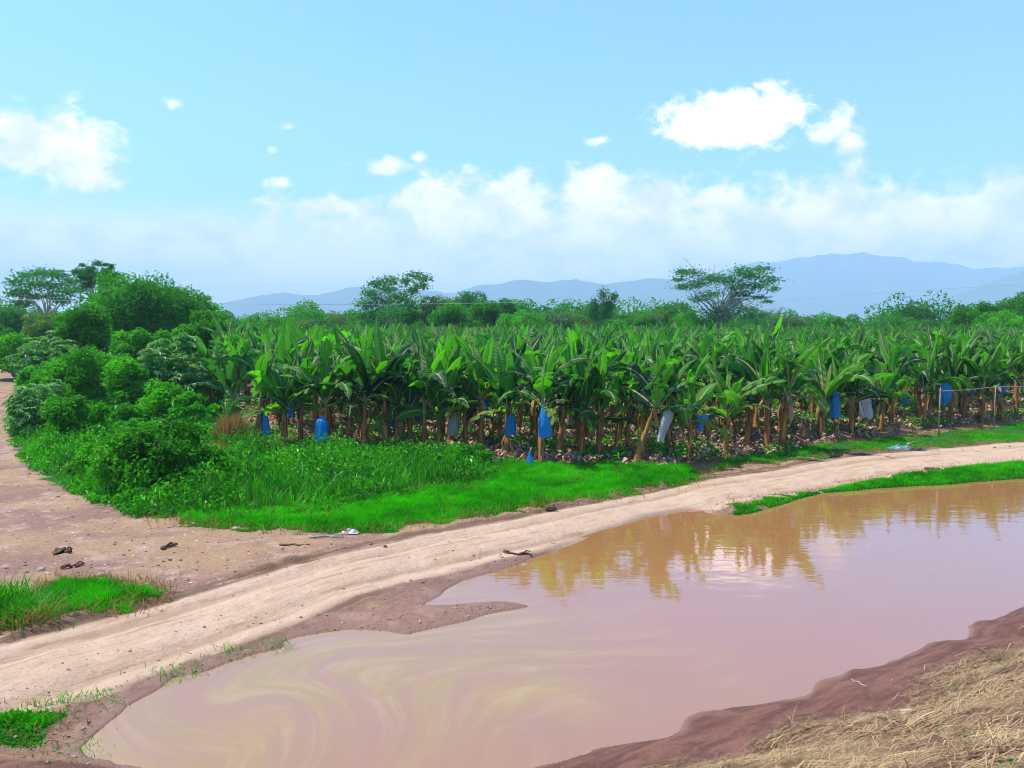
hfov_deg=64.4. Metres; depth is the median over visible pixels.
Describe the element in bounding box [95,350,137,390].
shrub
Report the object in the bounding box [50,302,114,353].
dark tree
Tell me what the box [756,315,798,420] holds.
banana plant
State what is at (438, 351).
banana plant
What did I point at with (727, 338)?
banana plant
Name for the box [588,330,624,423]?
banana plant
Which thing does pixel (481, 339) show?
banana plant
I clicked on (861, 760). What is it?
straw
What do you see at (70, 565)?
stick
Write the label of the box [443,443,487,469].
weed mound
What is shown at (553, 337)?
banana plant
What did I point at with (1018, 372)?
banana plant
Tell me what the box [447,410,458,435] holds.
fruit bag
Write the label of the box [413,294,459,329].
yellowish tree
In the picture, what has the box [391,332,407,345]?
banana plant
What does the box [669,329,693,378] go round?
banana plant
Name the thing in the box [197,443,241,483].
shrub
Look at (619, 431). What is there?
banana plant
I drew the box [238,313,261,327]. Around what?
tree
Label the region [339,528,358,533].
plastic sheet
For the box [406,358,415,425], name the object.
banana plant
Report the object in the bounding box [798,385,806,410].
banana plant
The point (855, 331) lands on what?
banana plant
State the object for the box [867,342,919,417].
banana plant
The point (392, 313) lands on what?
tall tree
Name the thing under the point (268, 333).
banana plant
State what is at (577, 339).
banana plant
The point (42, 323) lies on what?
yellowish tree
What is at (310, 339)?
banana plant
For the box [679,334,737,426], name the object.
banana plant
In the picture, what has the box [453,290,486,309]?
round tree
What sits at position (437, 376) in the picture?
banana plant
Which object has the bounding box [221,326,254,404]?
banana plant
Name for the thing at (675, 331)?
banana plant
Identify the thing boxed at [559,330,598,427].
banana plant
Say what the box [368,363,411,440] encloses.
banana plant
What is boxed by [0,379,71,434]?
glossy shrub
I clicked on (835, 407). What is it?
fruit bag
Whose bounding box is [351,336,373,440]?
banana plant
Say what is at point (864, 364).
banana plant
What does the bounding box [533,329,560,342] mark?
banana plant
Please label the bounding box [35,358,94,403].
shrub
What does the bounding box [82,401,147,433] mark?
shrub
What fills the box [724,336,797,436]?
banana plant
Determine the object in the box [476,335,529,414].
banana plant
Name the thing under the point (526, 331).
banana plant
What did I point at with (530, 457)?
torn bag
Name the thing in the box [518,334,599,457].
banana plant
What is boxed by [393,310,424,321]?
tree
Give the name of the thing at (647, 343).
banana plant
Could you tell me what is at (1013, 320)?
round tree
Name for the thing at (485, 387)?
banana plant
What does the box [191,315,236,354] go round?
banana plant
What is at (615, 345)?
banana plant
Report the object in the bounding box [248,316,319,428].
banana plant
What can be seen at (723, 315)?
spreading tree
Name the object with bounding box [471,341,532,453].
banana plant
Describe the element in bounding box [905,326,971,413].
banana plant
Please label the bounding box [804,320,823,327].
tree
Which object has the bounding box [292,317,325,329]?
tree
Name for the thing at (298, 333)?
banana plant
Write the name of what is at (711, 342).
banana plant
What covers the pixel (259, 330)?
banana plant
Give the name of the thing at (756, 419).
banana plant
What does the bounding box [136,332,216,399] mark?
glossy shrub
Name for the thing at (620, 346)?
banana plant
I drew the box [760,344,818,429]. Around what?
banana plant
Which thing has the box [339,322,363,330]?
tree
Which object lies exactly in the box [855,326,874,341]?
banana plant
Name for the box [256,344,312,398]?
banana plant
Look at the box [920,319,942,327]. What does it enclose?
tree
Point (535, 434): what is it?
banana plant
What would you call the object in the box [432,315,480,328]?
tree
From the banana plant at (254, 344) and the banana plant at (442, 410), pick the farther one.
the banana plant at (254, 344)
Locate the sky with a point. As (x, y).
(233, 150)
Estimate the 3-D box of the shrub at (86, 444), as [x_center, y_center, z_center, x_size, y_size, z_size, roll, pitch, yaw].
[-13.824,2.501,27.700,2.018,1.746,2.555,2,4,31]
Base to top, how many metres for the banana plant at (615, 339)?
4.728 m
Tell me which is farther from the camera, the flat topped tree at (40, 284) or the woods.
the woods
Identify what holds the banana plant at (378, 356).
on the ground at (30, 520)
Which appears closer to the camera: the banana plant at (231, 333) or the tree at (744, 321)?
the banana plant at (231, 333)
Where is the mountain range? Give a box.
[687,252,1023,319]
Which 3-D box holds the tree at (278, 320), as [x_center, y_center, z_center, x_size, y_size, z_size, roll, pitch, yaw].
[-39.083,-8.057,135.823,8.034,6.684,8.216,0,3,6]
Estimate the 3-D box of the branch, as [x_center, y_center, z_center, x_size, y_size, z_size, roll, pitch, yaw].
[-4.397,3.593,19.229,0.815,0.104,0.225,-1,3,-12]
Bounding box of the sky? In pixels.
[0,0,1023,322]
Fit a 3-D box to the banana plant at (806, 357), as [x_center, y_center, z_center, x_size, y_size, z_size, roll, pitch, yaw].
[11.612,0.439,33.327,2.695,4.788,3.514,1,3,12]
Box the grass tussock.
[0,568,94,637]
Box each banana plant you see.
[179,335,235,403]
[181,340,260,416]
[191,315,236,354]
[209,345,240,400]
[219,333,288,444]
[221,324,233,355]
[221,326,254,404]
[225,324,252,405]
[235,329,273,406]
[241,356,319,445]
[247,328,279,418]
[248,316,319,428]
[250,335,274,378]
[252,340,338,435]
[253,324,274,396]
[253,325,273,343]
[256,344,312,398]
[257,334,337,440]
[270,324,333,418]
[273,338,360,446]
[300,327,407,443]
[300,328,311,341]
[302,325,321,424]
[310,325,316,335]
[312,344,389,445]
[314,339,335,428]
[323,327,331,395]
[327,315,424,442]
[329,340,342,414]
[331,326,341,347]
[334,323,397,355]
[334,327,373,418]
[334,327,401,444]
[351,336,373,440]
[360,337,409,397]
[360,351,432,443]
[367,354,443,444]
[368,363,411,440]
[379,343,468,445]
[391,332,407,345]
[394,347,476,447]
[396,327,435,400]
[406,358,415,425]
[407,329,439,407]
[410,341,434,418]
[411,336,466,436]
[424,338,467,351]
[426,335,443,409]
[427,346,502,444]
[431,340,479,429]
[441,325,494,444]
[444,330,530,448]
[445,332,449,342]
[457,348,525,437]
[459,337,479,425]
[465,332,510,438]
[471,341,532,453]
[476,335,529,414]
[494,341,580,447]
[496,330,534,341]
[498,339,589,461]
[499,325,544,340]
[508,330,552,427]
[508,337,557,433]
[509,334,552,430]
[511,359,547,440]
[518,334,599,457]
[524,327,620,451]
[532,348,627,456]
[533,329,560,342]
[536,329,581,434]
[540,330,562,345]
[548,328,567,343]
[555,341,569,423]
[555,345,636,457]
[557,329,584,348]
[558,321,595,343]
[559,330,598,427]
[567,340,609,438]
[581,333,618,344]
[583,331,630,350]
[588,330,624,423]
[589,335,615,350]
[593,330,613,347]
[598,325,623,341]
[598,345,679,450]
[605,330,639,348]
[605,355,650,443]
[606,342,712,462]
[608,348,626,415]
[611,324,681,415]
[615,329,641,344]
[616,329,648,414]
[621,355,648,432]
[622,330,664,433]
[622,354,739,461]
[632,335,709,439]
[634,341,687,423]
[643,371,648,420]
[646,346,706,450]
[650,333,683,347]
[654,331,671,344]
[659,335,712,389]
[662,327,678,344]
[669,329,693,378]
[672,334,747,435]
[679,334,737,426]
[680,339,702,382]
[684,332,740,427]
[693,328,740,345]
[698,356,787,455]
[701,335,792,445]
[706,341,816,449]
[708,340,734,406]
[718,331,757,344]
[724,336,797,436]
[731,327,771,360]
[735,329,789,429]
[739,334,792,340]
[744,333,776,415]
[752,325,759,340]
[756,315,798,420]
[759,337,830,450]
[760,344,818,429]
[769,329,806,400]
[774,339,807,433]
[777,331,823,343]
[782,334,825,402]
[791,333,860,422]
[795,352,866,438]
[798,349,879,432]
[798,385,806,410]
[803,336,831,416]
[809,333,845,411]
[829,335,888,412]
[829,351,893,435]
[831,328,857,344]
[831,337,882,414]
[831,350,873,420]
[844,327,876,349]
[853,328,901,349]
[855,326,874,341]
[860,358,914,431]
[866,346,927,426]
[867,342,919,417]
[868,327,916,412]
[873,324,917,403]
[888,338,956,418]
[896,329,911,392]
[896,340,971,425]
[904,327,961,403]
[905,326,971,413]
[912,325,973,341]
[918,336,993,423]
[934,345,957,408]
[935,335,995,413]
[936,349,995,421]
[951,323,983,404]
[952,324,974,401]
[960,333,1014,422]
[968,339,1023,418]
[973,339,1013,410]
[975,322,1011,398]
[979,338,1023,418]
[994,327,1023,396]
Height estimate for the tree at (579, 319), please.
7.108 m
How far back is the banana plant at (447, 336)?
49.73 m
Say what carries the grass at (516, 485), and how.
on the ground at (30, 520)
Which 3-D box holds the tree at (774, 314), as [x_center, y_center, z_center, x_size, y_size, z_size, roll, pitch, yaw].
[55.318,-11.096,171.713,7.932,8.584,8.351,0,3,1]
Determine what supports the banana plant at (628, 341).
on the ground at (30, 520)
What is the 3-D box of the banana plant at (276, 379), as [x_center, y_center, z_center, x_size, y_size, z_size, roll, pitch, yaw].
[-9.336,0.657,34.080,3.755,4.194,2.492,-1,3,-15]
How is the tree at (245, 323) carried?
on the ground at (30, 520)
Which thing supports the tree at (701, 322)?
on the ground at (30, 520)
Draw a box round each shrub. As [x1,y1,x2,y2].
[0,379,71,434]
[4,330,79,372]
[14,349,47,385]
[16,365,46,395]
[33,343,116,406]
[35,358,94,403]
[38,394,93,439]
[61,431,99,477]
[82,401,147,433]
[83,413,226,496]
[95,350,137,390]
[100,357,149,406]
[135,377,185,421]
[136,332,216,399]
[168,389,220,424]
[196,353,236,402]
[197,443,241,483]
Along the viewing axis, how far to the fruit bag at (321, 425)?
32.47 m
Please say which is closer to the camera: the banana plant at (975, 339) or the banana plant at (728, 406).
the banana plant at (728, 406)
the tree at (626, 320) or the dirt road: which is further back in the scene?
the tree at (626, 320)
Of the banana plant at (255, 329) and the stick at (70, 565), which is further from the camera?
the banana plant at (255, 329)
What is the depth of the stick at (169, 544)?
18.08 m
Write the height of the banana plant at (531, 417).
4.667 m
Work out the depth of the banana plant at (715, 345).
40.42 m
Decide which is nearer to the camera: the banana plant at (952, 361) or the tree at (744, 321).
the banana plant at (952, 361)
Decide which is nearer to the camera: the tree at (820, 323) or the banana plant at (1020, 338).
the banana plant at (1020, 338)
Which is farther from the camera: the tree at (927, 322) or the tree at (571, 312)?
the tree at (927, 322)
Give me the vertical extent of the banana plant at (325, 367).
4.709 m
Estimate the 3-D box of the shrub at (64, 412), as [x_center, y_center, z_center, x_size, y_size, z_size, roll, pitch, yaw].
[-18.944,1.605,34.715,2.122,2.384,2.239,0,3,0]
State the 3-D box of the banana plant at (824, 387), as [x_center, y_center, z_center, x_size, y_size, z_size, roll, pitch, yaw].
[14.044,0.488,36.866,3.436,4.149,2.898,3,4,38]
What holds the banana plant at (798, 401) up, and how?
on the ground at (30, 520)
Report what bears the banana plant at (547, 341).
on the ground at (30, 520)
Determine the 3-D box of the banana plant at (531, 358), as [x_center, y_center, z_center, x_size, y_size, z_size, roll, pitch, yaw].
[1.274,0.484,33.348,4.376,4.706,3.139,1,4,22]
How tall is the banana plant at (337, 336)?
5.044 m
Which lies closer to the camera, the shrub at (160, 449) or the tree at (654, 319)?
the shrub at (160, 449)
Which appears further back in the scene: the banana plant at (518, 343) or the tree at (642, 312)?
the tree at (642, 312)
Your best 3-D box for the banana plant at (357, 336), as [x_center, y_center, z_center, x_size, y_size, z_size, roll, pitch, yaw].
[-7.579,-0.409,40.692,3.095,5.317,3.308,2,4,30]
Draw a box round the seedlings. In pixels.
[785,659,1021,767]
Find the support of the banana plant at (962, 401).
on the ground at (30, 520)
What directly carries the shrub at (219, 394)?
on the ground at (30, 520)
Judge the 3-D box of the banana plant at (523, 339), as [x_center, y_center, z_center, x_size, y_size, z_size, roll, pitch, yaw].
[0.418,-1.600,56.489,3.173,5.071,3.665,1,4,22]
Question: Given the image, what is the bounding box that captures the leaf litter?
[235,390,1023,465]
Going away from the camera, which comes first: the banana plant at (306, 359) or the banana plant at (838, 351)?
the banana plant at (306, 359)
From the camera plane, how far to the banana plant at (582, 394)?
31.40 m
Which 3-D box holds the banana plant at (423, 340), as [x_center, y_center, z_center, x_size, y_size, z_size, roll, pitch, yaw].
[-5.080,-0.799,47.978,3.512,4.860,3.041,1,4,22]
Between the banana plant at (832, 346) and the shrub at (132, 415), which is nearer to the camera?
the shrub at (132, 415)
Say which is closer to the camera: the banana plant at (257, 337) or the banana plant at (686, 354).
the banana plant at (686, 354)
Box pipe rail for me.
[938,386,1023,435]
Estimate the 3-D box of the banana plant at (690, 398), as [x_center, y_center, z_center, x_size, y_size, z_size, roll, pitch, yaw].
[6.508,0.858,31.113,3.678,4.218,3.074,-2,4,-35]
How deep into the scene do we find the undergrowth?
37.98 m
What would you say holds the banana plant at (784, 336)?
on the ground at (30, 520)
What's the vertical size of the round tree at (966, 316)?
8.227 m
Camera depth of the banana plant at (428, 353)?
42.84 m
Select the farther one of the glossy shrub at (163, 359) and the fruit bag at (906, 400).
the glossy shrub at (163, 359)
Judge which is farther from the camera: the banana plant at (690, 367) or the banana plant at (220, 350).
the banana plant at (220, 350)
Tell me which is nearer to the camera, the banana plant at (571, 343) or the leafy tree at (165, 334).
the banana plant at (571, 343)
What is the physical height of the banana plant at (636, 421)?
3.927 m
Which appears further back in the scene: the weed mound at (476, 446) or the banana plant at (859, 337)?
the banana plant at (859, 337)
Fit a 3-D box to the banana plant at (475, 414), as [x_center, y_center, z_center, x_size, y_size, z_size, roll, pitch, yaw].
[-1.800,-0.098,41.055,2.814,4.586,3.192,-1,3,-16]
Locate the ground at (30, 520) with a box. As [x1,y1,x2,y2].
[0,348,1023,767]
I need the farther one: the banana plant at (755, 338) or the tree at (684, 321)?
the tree at (684, 321)
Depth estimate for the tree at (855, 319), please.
141.26 m
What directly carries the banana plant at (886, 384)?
on the ground at (30, 520)
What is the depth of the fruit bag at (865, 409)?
38.30 m
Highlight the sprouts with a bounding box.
[3,487,804,767]
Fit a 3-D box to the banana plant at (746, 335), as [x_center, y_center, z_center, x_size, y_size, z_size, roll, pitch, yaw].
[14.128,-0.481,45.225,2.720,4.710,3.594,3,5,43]
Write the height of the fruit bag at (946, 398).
1.453 m
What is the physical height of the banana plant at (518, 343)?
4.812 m
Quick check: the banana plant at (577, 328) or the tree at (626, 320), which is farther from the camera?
the tree at (626, 320)
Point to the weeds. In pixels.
(327, 482)
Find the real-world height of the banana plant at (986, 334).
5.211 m
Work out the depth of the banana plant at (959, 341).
49.02 m
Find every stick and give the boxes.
[52,546,72,554]
[60,561,84,569]
[160,542,177,549]
[279,543,309,545]
[503,549,531,555]
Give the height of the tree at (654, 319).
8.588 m
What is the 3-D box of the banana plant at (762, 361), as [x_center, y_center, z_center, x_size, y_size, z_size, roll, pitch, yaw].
[10.511,0.488,34.009,4.230,4.605,3.402,0,3,0]
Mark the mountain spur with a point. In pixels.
(993, 292)
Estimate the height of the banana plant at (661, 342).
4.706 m
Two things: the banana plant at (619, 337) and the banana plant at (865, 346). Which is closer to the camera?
the banana plant at (865, 346)
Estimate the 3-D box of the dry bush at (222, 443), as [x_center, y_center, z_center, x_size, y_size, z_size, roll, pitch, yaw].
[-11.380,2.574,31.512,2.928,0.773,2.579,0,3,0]
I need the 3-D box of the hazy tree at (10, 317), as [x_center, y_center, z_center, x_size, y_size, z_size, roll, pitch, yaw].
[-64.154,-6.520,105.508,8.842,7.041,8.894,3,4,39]
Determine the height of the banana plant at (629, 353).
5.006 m
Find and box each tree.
[0,306,50,333]
[0,326,36,348]
[0,332,42,378]
[2,264,89,315]
[18,311,59,343]
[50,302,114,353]
[69,259,124,302]
[73,270,190,351]
[108,327,156,381]
[130,284,210,335]
[153,327,193,366]
[179,309,233,352]
[195,296,234,324]
[222,316,242,326]
[237,322,263,328]
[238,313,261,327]
[257,316,294,326]
[260,321,278,327]
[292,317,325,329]
[305,316,334,328]
[324,311,356,326]
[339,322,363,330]
[347,270,435,327]
[357,316,375,327]
[387,318,425,329]
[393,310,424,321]
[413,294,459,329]
[426,300,474,329]
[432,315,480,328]
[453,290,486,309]
[458,305,503,327]
[471,298,507,327]
[495,297,533,317]
[495,309,540,329]
[531,314,557,327]
[538,311,572,328]
[559,310,587,325]
[567,313,600,328]
[582,286,620,325]
[602,313,653,328]
[610,318,637,330]
[627,304,679,327]
[627,311,655,324]
[633,309,648,317]
[660,312,688,327]
[667,258,793,327]
[667,314,713,327]
[670,310,697,328]
[690,318,719,328]
[727,319,756,329]
[740,317,773,327]
[759,312,783,324]
[765,316,798,328]
[781,314,819,328]
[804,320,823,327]
[823,315,854,328]
[841,313,869,329]
[857,319,883,327]
[871,313,922,328]
[903,315,925,323]
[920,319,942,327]
[948,300,1006,327]
[968,309,1023,329]
[993,291,1023,319]
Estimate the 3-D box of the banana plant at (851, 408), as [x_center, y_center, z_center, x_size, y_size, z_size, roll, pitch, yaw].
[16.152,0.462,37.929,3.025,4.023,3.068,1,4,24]
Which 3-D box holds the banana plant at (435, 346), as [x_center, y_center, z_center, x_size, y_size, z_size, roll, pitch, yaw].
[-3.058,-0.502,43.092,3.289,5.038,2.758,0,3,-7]
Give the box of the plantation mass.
[188,320,1023,392]
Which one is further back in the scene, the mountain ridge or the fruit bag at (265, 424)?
the mountain ridge
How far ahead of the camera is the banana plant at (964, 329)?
51.91 m
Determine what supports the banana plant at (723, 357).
on the ground at (30, 520)
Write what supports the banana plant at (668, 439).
on the ground at (30, 520)
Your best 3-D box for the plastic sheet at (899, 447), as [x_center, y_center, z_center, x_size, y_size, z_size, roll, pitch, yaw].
[16.309,2.625,34.279,1.018,0.195,0.752,0,3,0]
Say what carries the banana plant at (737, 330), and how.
on the ground at (30, 520)
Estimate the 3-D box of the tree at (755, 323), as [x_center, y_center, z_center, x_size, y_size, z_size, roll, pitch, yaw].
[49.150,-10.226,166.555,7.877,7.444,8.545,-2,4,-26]
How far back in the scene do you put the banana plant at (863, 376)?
37.64 m
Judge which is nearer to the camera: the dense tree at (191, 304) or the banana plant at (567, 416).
the banana plant at (567, 416)
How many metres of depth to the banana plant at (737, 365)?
35.30 m
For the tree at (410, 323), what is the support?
on the ground at (30, 520)
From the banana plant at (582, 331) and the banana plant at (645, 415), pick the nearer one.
the banana plant at (645, 415)
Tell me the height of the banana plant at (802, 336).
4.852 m
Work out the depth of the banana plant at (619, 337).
58.35 m
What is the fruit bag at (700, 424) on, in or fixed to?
hanging from the banana plant at (690, 398)
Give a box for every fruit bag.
[261,403,270,435]
[287,403,294,418]
[314,408,328,442]
[414,404,422,419]
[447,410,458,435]
[485,394,491,418]
[504,407,515,435]
[538,395,551,438]
[569,413,574,424]
[657,399,673,441]
[694,406,708,431]
[830,390,839,418]
[859,380,872,418]
[900,387,908,404]
[939,379,951,404]
[996,382,1006,395]
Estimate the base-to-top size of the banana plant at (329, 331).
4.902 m
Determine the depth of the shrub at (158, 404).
39.42 m
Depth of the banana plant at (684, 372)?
41.34 m
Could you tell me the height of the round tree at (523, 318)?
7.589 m
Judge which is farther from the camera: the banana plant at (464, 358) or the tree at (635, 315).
the tree at (635, 315)
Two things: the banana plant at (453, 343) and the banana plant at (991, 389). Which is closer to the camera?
the banana plant at (453, 343)
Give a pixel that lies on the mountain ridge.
(543, 293)
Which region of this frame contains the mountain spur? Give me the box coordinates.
[858,271,1023,322]
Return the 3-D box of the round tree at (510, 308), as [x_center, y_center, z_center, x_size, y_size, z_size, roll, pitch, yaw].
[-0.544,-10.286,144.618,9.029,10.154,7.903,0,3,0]
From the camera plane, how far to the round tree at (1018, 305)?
114.15 m
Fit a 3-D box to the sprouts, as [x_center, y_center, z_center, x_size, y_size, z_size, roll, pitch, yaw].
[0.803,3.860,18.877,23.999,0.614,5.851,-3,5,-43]
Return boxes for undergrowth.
[234,388,1023,462]
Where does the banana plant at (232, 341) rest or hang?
on the ground at (30, 520)
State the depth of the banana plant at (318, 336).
40.81 m
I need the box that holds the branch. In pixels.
[308,534,343,537]
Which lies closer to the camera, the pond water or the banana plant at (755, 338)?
the pond water
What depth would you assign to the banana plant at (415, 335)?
49.48 m
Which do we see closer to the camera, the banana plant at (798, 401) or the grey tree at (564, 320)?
the banana plant at (798, 401)
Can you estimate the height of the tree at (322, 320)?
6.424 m
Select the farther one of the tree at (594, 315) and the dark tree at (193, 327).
the tree at (594, 315)
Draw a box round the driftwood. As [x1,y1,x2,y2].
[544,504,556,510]
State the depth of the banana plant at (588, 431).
37.07 m
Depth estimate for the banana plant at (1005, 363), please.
43.18 m
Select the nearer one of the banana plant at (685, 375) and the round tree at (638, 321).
the banana plant at (685, 375)
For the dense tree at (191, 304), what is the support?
on the ground at (30, 520)
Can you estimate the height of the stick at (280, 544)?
0.071 m
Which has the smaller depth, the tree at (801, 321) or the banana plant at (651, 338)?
the banana plant at (651, 338)
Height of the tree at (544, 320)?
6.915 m
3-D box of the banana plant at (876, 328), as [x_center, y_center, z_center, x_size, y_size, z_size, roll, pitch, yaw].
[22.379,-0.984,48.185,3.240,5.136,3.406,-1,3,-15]
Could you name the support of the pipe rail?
on the ground at (30, 520)
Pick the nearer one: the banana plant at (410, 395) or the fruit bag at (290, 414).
the banana plant at (410, 395)
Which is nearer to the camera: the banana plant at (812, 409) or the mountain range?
the banana plant at (812, 409)
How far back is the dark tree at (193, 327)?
64.86 m
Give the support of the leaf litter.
on the ground at (30, 520)
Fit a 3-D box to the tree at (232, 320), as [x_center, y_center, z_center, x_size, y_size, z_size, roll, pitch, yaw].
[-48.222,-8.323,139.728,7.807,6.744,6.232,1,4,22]
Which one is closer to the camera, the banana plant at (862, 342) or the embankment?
the embankment
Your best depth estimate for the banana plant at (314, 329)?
51.48 m
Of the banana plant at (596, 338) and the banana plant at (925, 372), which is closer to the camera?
the banana plant at (925, 372)
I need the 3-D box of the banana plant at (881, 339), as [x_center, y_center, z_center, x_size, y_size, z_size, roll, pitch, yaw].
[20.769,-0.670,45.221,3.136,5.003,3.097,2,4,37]
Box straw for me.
[607,626,1023,767]
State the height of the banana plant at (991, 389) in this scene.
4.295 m
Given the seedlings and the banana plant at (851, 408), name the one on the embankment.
the seedlings
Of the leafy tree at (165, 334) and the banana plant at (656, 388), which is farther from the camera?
the leafy tree at (165, 334)
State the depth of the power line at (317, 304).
104.34 m
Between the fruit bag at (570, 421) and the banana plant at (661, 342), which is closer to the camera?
the fruit bag at (570, 421)
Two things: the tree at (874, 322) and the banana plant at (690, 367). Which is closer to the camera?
the banana plant at (690, 367)
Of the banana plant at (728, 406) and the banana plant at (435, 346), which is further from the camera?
the banana plant at (435, 346)
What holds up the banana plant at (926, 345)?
on the ground at (30, 520)
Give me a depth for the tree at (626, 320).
129.87 m
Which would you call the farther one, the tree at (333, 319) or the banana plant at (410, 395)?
the tree at (333, 319)
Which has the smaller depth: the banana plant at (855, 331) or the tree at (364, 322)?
the banana plant at (855, 331)
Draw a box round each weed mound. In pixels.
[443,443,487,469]
[485,451,503,463]
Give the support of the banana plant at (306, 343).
on the ground at (30, 520)
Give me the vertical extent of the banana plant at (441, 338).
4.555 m
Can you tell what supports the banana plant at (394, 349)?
on the ground at (30, 520)
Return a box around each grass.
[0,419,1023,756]
[0,421,1023,746]
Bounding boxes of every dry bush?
[204,439,236,449]
[207,410,253,441]
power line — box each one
[0,299,581,304]
[708,284,1023,306]
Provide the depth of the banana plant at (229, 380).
37.47 m
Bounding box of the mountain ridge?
[216,278,824,322]
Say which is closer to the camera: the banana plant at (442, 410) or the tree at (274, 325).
the banana plant at (442, 410)
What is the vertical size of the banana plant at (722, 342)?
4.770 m
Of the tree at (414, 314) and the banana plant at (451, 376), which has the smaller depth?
the banana plant at (451, 376)
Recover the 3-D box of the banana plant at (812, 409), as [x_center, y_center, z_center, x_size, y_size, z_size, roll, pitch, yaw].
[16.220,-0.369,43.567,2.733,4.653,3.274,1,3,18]
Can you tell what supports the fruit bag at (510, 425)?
hanging from the banana plant at (541, 387)
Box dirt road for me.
[0,442,1023,732]
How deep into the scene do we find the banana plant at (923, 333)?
52.65 m
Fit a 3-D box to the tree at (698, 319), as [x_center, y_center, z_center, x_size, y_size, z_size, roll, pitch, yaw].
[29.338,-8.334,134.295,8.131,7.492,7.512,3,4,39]
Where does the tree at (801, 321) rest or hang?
on the ground at (30, 520)
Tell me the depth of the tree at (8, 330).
100.53 m
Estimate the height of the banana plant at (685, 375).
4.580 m
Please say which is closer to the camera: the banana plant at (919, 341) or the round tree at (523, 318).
the banana plant at (919, 341)
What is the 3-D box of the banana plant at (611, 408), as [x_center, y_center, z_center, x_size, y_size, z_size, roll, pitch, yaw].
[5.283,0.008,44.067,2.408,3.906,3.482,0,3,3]
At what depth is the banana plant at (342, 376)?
33.85 m
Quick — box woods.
[0,290,1023,326]
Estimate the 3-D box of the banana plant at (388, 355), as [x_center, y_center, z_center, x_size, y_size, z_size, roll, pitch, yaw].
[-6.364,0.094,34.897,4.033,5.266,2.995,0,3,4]
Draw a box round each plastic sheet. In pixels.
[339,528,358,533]
[885,444,909,449]
[909,447,926,450]
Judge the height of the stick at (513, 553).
0.136 m
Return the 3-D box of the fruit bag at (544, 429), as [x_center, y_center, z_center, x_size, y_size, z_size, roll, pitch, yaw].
[1.200,1.188,29.537,0.510,1.557,0.429,0,3,0]
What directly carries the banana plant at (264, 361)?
on the ground at (30, 520)
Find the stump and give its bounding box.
[792,419,813,440]
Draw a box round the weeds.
[4,391,503,517]
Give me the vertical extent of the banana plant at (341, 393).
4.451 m
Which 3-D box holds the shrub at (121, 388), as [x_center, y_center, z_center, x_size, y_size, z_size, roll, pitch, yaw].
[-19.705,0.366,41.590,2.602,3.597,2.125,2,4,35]
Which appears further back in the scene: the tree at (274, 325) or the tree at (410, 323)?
the tree at (410, 323)
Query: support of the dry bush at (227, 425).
on the ground at (30, 520)
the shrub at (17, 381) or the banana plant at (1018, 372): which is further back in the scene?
the shrub at (17, 381)
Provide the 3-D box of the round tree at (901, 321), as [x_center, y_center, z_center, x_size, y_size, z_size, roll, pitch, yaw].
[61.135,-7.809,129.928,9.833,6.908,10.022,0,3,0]
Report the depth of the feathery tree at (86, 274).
110.35 m
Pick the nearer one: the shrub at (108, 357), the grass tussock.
the grass tussock
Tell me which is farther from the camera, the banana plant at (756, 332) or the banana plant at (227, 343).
the banana plant at (756, 332)
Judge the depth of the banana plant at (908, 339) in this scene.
48.69 m
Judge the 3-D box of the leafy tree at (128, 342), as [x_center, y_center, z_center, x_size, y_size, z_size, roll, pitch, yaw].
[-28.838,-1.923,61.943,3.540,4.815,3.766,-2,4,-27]
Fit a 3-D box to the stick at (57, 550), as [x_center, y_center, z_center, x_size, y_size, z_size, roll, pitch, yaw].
[-9.827,3.656,17.761,0.394,0.167,0.347,-2,4,-25]
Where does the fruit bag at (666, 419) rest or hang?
hanging from the banana plant at (656, 388)
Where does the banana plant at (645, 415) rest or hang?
on the ground at (30, 520)
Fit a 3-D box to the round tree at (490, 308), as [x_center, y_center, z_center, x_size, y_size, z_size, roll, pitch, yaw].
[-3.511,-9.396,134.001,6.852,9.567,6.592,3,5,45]
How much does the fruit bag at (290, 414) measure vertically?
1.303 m
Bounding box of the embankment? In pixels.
[0,607,1023,767]
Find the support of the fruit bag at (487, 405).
hanging from the banana plant at (485, 387)
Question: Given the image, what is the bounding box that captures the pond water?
[81,478,1023,767]
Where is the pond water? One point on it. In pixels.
(655, 628)
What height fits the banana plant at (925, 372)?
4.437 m
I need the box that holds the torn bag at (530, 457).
[526,450,532,464]
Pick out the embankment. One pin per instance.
(707, 736)
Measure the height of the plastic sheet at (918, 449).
0.134 m
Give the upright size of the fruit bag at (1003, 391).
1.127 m
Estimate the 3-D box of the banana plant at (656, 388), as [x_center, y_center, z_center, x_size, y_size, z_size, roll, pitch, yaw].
[5.526,0.752,30.133,3.617,4.607,3.969,-1,3,-17]
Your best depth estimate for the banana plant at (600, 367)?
31.75 m
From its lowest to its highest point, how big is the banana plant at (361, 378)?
5.147 m
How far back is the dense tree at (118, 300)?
78.16 m
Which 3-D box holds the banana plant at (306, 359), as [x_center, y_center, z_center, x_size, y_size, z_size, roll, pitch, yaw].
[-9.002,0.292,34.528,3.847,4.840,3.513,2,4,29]
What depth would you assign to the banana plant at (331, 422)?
39.01 m
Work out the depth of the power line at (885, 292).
168.87 m
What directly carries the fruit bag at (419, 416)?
hanging from the banana plant at (410, 395)

